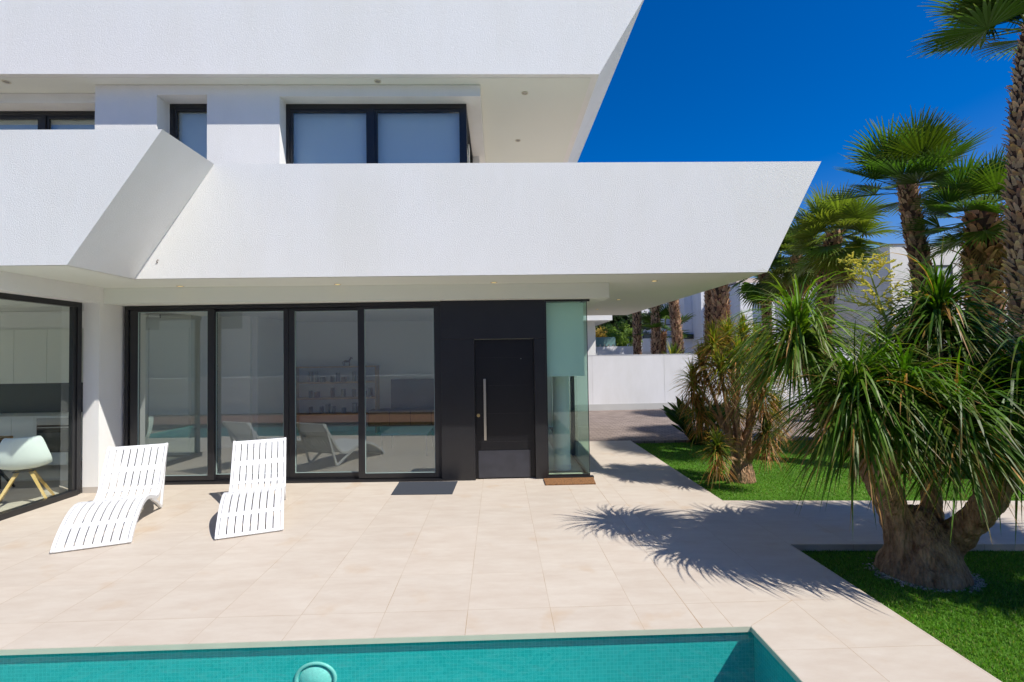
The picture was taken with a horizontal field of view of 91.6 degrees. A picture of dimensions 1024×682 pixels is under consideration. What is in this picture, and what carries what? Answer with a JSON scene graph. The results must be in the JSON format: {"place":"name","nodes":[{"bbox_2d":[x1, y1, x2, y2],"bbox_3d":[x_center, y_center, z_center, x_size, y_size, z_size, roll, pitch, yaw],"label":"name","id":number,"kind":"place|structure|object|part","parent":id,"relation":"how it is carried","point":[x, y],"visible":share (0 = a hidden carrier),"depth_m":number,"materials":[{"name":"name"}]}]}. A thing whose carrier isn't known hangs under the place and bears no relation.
{"place":"outdoors","nodes":[
{"label":"outdoors","id":0,"kind":"place"},
{"bbox_2d":[0,427,1023,681],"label":"terrace","id":1,"kind":"structure","parent":0,"point":[634,537],"depth_m":4.32,"materials":[{"name":"tile"}]},
{"bbox_2d":[0,436,12,486],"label":"dining table","id":2,"kind":"object","parent":1,"relation":"on","point":[2,438],"visible":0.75,"depth_m":7.35,"materials":[{"name":"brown wood"}]},
{"bbox_2d":[0,469,14,494],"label":"shell chair","id":3,"kind":"object","parent":1,"relation":"on","point":[4,476],"depth_m":7.26,"materials":[{"name":"black plastic"}]},
{"bbox_2d":[0,435,54,502],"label":"shell chair","id":4,"kind":"object","parent":1,"relation":"on","point":[24,454],"visible":1,"depth_m":6.38,"materials":[{"name":"white plastic"}]},
{"bbox_2d":[50,443,168,553],"bbox_3d":[-4.483,1.697,5.672,0.640,0.772,1.652,0,-2,-24],"label":"sun lounger","id":5,"kind":"object","parent":1,"relation":"on","point":[99,504],"visible":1,"depth_m":5.47,"materials":[{"name":"white plastic"}]},
{"bbox_2d":[214,437,285,539],"bbox_3d":[-3.073,1.683,5.971,0.640,0.772,1.652,0,-2,-23],"label":"sun lounger","id":6,"kind":"object","parent":1,"relation":"on","point":[229,498],"visible":1,"depth_m":5.77,"materials":[{"name":"white plastic"}]},
{"bbox_2d":[0,632,795,681],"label":"pool basin","id":7,"kind":"object","parent":1,"relation":"in","point":[730,657],"depth_m":3.32,"materials":[{"name":"tile"}]},
{"bbox_2d":[294,662,336,681],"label":"pool lamp","id":8,"kind":"object","parent":7,"relation":"attached to","point":[315,674],"visible":1,"depth_m":3.28,"materials":[{"name":"white"}]},
{"bbox_2d":[0,626,801,681],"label":"pool coping","id":9,"kind":"object","parent":7,"relation":"on","point":[393,640],"visible":1,"depth_m":3.28,"materials":[{"name":"beige stone"}]},
{"bbox_2d":[0,0,820,520],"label":"villa","id":10,"kind":"object","parent":1,"relation":"on","point":[276,192],"visible":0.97,"depth_m":7.05,"materials":[{"name":"paint"}]},
{"bbox_2d":[0,292,81,520],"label":"kitchen window","id":11,"kind":"structure","parent":10,"relation":"in","point":[75,308],"depth_m":6.89,"materials":[{"name":"metal"}]},
{"bbox_2d":[0,311,83,464],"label":"kitchen cabinets","id":12,"kind":"object","parent":10,"relation":"in","point":[34,373],"visible":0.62,"depth_m":8.66,"materials":[{"name":"white paint"}]},
{"bbox_2d":[0,111,94,129],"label":"window","id":13,"kind":"structure","parent":10,"relation":"in","point":[44,118],"depth_m":7.61,"materials":[{"name":"metal"}]},
{"bbox_2d":[140,314,206,455],"bbox_3d":[-6.898,0.862,9.974,1.280,2.733,0.630,-1,-2,-2],"label":"tall cabinet","id":14,"kind":"object","parent":10,"relation":"on","point":[173,381],"visible":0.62,"depth_m":9.68,"materials":[{"name":"white paint"}]},
{"bbox_3d":[-6.883,0.942,9.667,1.204,2.394,0.019,-1,-2,-2],"label":"cupboard door","id":15,"kind":"part","parent":14,"relation":"part of","materials":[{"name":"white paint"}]},
{"bbox_2d":[170,104,206,158],"bbox_3d":[-4.687,-2.273,7.466,0.817,2.548,0.104,-1,-2,-2],"label":"window","id":16,"kind":"structure","parent":10,"relation":"in","point":[192,126],"depth_m":7.53,"materials":[{"name":"glass"}]},
{"bbox_2d":[123,301,441,485],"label":"sliding doors","id":17,"kind":"structure","parent":10,"relation":"in","point":[132,313],"depth_m":7.46,"materials":[{"name":"metal"}]},
{"bbox_2d":[296,365,379,433],"bbox_3d":[-4.281,1.431,12.163,2.000,1.632,0.350,-1,-2,-2],"label":"shelving unit","id":18,"kind":"object","parent":10,"relation":"on","point":[376,397],"visible":0.73,"depth_m":12.04,"materials":[{"name":"grey wood"}]},
{"bbox_2d":[309,372,372,413],"bbox_3d":[-4.179,1.246,12.161,1.489,1.012,0.170,-1,-2,-2],"label":"book row","id":19,"kind":"object","parent":18,"relation":"in","point":[314,377],"visible":0.86,"depth_m":12.09,"materials":[{"name":"grey"}]},
{"bbox_2d":[342,357,352,365],"bbox_3d":[-4.020,0.496,12.171,0.268,0.229,0.059,-1,-2,-2],"label":"horse figurine","id":20,"kind":"object","parent":18,"relation":"on","point":[344,361],"visible":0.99,"depth_m":12.15,"materials":[{"name":"brown wood"}]},
{"bbox_2d":[286,104,466,163],"bbox_3d":[-2.026,-2.300,7.499,2.710,2.522,0.108,-1,-2,-2],"label":"window","id":21,"kind":"structure","parent":10,"relation":"in","point":[370,137],"depth_m":7.55,"materials":[{"name":"metal"}]},
{"bbox_2d":[368,408,434,426],"bbox_3d":[-2.308,1.851,12.195,2.306,0.378,0.470,-1,-2,-2],"label":"sideboard","id":22,"kind":"object","parent":10,"relation":"on","point":[402,417],"visible":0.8,"depth_m":11.96,"materials":[{"name":"brown wood"}]},
{"bbox_2d":[381,426,433,456],"bbox_3d":[-2.000,1.930,9.633,0.843,0.426,0.900,-1,-2,-2],"label":"coffee table","id":23,"kind":"object","parent":10,"relation":"on","point":[413,430],"visible":1,"depth_m":9.51,"materials":[{"name":"glass"}]},
{"bbox_2d":[467,135,470,162],"bbox_3d":[-0.740,-2.254,8.504,0.006,2.445,1.760,-1,-2,-2],"label":"side window pane","id":24,"kind":"structure","parent":10,"relation":"in","point":[467,135],"depth_m":8.41,"materials":[{"name":"grey glass"}]},
{"bbox_2d":[467,115,472,162],"bbox_3d":[-0.741,-2.291,8.527,0.076,2.521,1.916,-1,-2,-2],"label":"side window frame","id":25,"kind":"structure","parent":10,"relation":"in","point":[468,132],"depth_m":8.67,"materials":[{"name":"metal"}]},
{"bbox_2d":[474,339,535,477],"bbox_3d":[-0.106,1.010,7.473,0.890,2.074,0.135,-1,-2,-2],"label":"front door","id":26,"kind":"structure","parent":10,"relation":"in","point":[504,368],"depth_m":7.48,"materials":[{"name":"black metal"}]},
{"bbox_2d":[551,374,552,426],"bbox_3d":[1.011,0.802,11.380,0.005,2.590,2.440,-1,-2,-2],"label":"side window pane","id":27,"kind":"structure","parent":10,"relation":"in","point":[551,374],"depth_m":12.43,"materials":[{"name":"clear glass"}]},
{"bbox_2d":[545,299,593,477],"bbox_3d":[0.818,0.744,8.757,0.686,2.669,2.675,-1,-2,-2],"label":"corner window","id":28,"kind":"structure","parent":10,"relation":"in","point":[564,322],"depth_m":7.57,"materials":[{"name":"glass"}]},
{"bbox_2d":[391,481,457,494],"bbox_3d":[-1.219,2.058,6.981,0.860,0.008,0.700,-1,-2,-2],"label":"doormat","id":29,"kind":"object","parent":1,"relation":"on","point":[425,488],"visible":1,"depth_m":6.95,"materials":[{"name":"grey fabric"}]},
{"bbox_2d":[544,477,595,484],"bbox_3d":[0.840,2.028,7.201,0.742,0.016,0.345,-1,-2,-2],"label":"doormat","id":30,"kind":"object","parent":1,"relation":"on","point":[571,481],"visible":1,"depth_m":7.16,"materials":[{"name":"brown fabric"}]},
{"bbox_2d":[549,407,829,443],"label":"driveway","id":31,"kind":"structure","parent":0,"point":[646,426],"depth_m":12.43,"materials":[{"name":"brick"}]},
{"bbox_2d":[784,181,902,421],"bbox_3d":[8.425,-1.014,12.973,2.738,6.414,2.661,-1,-2,-2],"label":"fan palm","id":32,"kind":"object","parent":31,"relation":"on","point":[844,215],"visible":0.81,"depth_m":12.64,"materials":[{"name":"green plant"}]},
{"bbox_2d":[574,351,866,410],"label":"boundary wall","id":33,"kind":"structure","parent":0,"point":[632,382],"depth_m":16.31,"materials":[{"name":"white paint"}]},
{"bbox_2d":[578,0,1022,277],"label":"sky","id":34,"kind":"structure","parent":0,"point":[692,80],"materials":[{"name":"blue"}]},
{"bbox_2d":[636,440,1023,681],"bbox_3d":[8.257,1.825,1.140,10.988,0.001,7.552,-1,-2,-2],"label":"lawn","id":35,"kind":"structure","parent":0,"point":[965,635],"depth_m":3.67,"materials":[{"name":"green plant"}]},
{"bbox_2d":[710,235,1023,590],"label":"ponytail palm","id":36,"kind":"object","parent":35,"relation":"on","point":[935,390],"visible":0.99,"depth_m":4.01,"materials":[{"name":"green plant"}]},
{"bbox_2d":[639,440,1023,500],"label":"lawn","id":37,"kind":"structure","parent":0,"point":[778,480],"depth_m":7.25,"materials":[{"name":"green plant"}]},
{"bbox_2d":[660,391,731,444],"bbox_3d":[3.921,1.537,10.332,1.694,1.209,1.531,-1,-2,-2],"label":"bird of paradise","id":38,"kind":"object","parent":37,"relation":"on","point":[673,416],"visible":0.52,"depth_m":10.16,"materials":[{"name":"green plant"}]},
{"bbox_2d":[672,309,797,487],"bbox_3d":[3.217,0.803,7.089,1.868,2.602,1.593,-1,-2,-2],"label":"ponytail palm","id":39,"kind":"object","parent":37,"relation":"on","point":[744,452],"visible":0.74,"depth_m":6.96,"materials":[{"name":"green plant"}]},
{"bbox_2d":[822,105,993,317],"bbox_3d":[7.712,-1.191,9.490,2.678,6.602,2.717,-1,-2,-2],"label":"fan palm","id":40,"kind":"object","parent":37,"relation":"on","point":[919,148],"visible":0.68,"depth_m":9.28,"materials":[{"name":"green plant"}]},
{"bbox_2d":[890,143,1010,350],"bbox_3d":[8.112,-0.635,8.579,2.250,5.430,2.526,-1,-2,-2],"label":"fan palm","id":41,"kind":"object","parent":37,"relation":"on","point":[981,220],"visible":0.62,"depth_m":8.41,"materials":[{"name":"green plant"}]},
{"bbox_2d":[908,0,1023,477],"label":"fan palm","id":42,"kind":"object","parent":37,"relation":"on","point":[984,17],"visible":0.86,"depth_m":7.18,"materials":[{"name":"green plant"}]},
{"bbox_2d":[862,557,989,592],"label":"gravel","id":43,"kind":"structure","parent":0,"point":[977,584],"depth_m":4.05,"materials":[{"name":"grey gravel"}]},
{"label":"ground","id":44,"kind":"structure","parent":0,"visible":0},
{"bbox_2d":[583,315,611,354],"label":"neighbour house","id":45,"kind":"structure","parent":44,"relation":"on","point":[593,321],"depth_m":18.78,"materials":[{"name":"white paint"}]},
{"bbox_2d":[595,325,609,346],"bbox_3d":[4.213,0.900,25.300,1.870,3.378,1.307,-1,-2,-2],"label":"shrub","id":46,"kind":"object","parent":44,"relation":"on","point":[598,333],"visible":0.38,"depth_m":25.06,"materials":[{"name":"green plant"}]},
{"bbox_2d":[596,337,632,354],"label":"terrace wall","id":47,"kind":"structure","parent":44,"relation":"on","point":[613,349],"depth_m":21.83,"materials":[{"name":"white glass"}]},
{"bbox_2d":[600,318,642,346],"bbox_3d":[5.230,0.735,24.195,2.437,3.617,1.559,-1,-2,-2],"label":"shrub","id":48,"kind":"object","parent":44,"relation":"on","point":[623,336],"visible":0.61,"depth_m":24.12,"materials":[{"name":"green plant"}]},
{"bbox_2d":[595,304,665,346],"bbox_3d":[6.511,-0.238,30.952,6.296,5.889,4.229,-1,-2,-2],"label":"evergreen tree","id":49,"kind":"object","parent":44,"relation":"on","point":[617,318],"visible":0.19,"depth_m":29.83,"materials":[{"name":"green plant"}]},
{"bbox_2d":[631,311,642,354],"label":"fan palm","id":50,"kind":"object","parent":44,"relation":"on","point":[637,339],"visible":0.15,"depth_m":22.33,"materials":[{"name":"brown plant"}]},
{"bbox_2d":[610,295,693,353],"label":"neighbour house","id":51,"kind":"structure","parent":44,"relation":"on","point":[685,303],"depth_m":32.74,"materials":[{"name":"paint"}]},
{"bbox_2d":[643,333,650,338],"bbox_3d":[9.216,-0.109,33.938,0.605,0.809,0.058,-1,-2,-2],"label":"window","id":52,"kind":"structure","parent":51,"relation":"in","point":[648,335],"depth_m":33.94,"materials":[{"name":"glass"}]},
{"bbox_2d":[649,305,661,353],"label":"fan palm","id":53,"kind":"object","parent":44,"relation":"on","point":[655,345],"visible":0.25,"depth_m":21.33,"materials":[{"name":"brown plant"}]},
{"bbox_2d":[634,303,696,353],"bbox_3d":[6.670,0.272,21.946,2.693,4.379,2.683,-1,-2,-2],"label":"palm tree","id":54,"kind":"object","parent":44,"relation":"on","point":[664,313],"visible":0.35,"depth_m":21.68,"materials":[{"name":"green plant"}]},
{"bbox_2d":[668,299,685,353],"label":"fan palm","id":55,"kind":"object","parent":44,"relation":"on","point":[675,321],"visible":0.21,"depth_m":20.74,"materials":[{"name":"brown plant"}]},
{"bbox_2d":[662,341,693,353],"bbox_3d":[5.739,1.135,17.896,1.563,2.431,1.440,-1,-2,-2],"label":"yucca","id":56,"kind":"object","parent":44,"relation":"on","point":[672,350],"visible":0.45,"depth_m":17.75,"materials":[{"name":"green plant"}]},
{"bbox_2d":[703,290,711,352],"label":"fan palm","id":57,"kind":"object","parent":44,"relation":"on","point":[707,307],"visible":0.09,"depth_m":18.63,"materials":[{"name":"brown plant"}]},
{"bbox_2d":[709,278,746,349],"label":"fan palm","id":58,"kind":"object","parent":44,"relation":"on","point":[719,294],"visible":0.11,"depth_m":17.91,"materials":[{"name":"brown plant"}]},
{"bbox_2d":[692,276,816,353],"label":"neighbour house","id":59,"kind":"structure","parent":44,"relation":"on","point":[698,309],"depth_m":30.70,"materials":[{"name":"paint"}]},
{"bbox_2d":[731,249,789,339],"bbox_3d":[10.338,-1.240,20.449,3.213,7.209,2.982,0,-2,-21],"label":"fan palm","id":60,"kind":"object","parent":44,"relation":"on","point":[752,288],"visible":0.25,"depth_m":20.33,"materials":[{"name":"green plant"}]},
{"bbox_2d":[757,217,826,309],"bbox_3d":[10.623,-1.273,18.339,3.134,7.154,3.150,-1,-2,-2],"label":"fan palm","id":61,"kind":"object","parent":44,"relation":"on","point":[783,269],"visible":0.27,"depth_m":18.18,"materials":[{"name":"green plant"}]},
{"bbox_2d":[816,243,1008,350],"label":"neighbour house","id":62,"kind":"structure","parent":44,"relation":"on","point":[947,258],"depth_m":26.91,"materials":[{"name":"grey paint"}]},
{"bbox_2d":[932,265,953,294],"bbox_3d":[22.753,-3.053,26.386,1.256,1.943,0.058,-1,-2,-2],"label":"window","id":63,"kind":"structure","parent":62,"relation":"in","point":[944,266],"depth_m":26.39,"materials":[{"name":"glass"}]}
]}

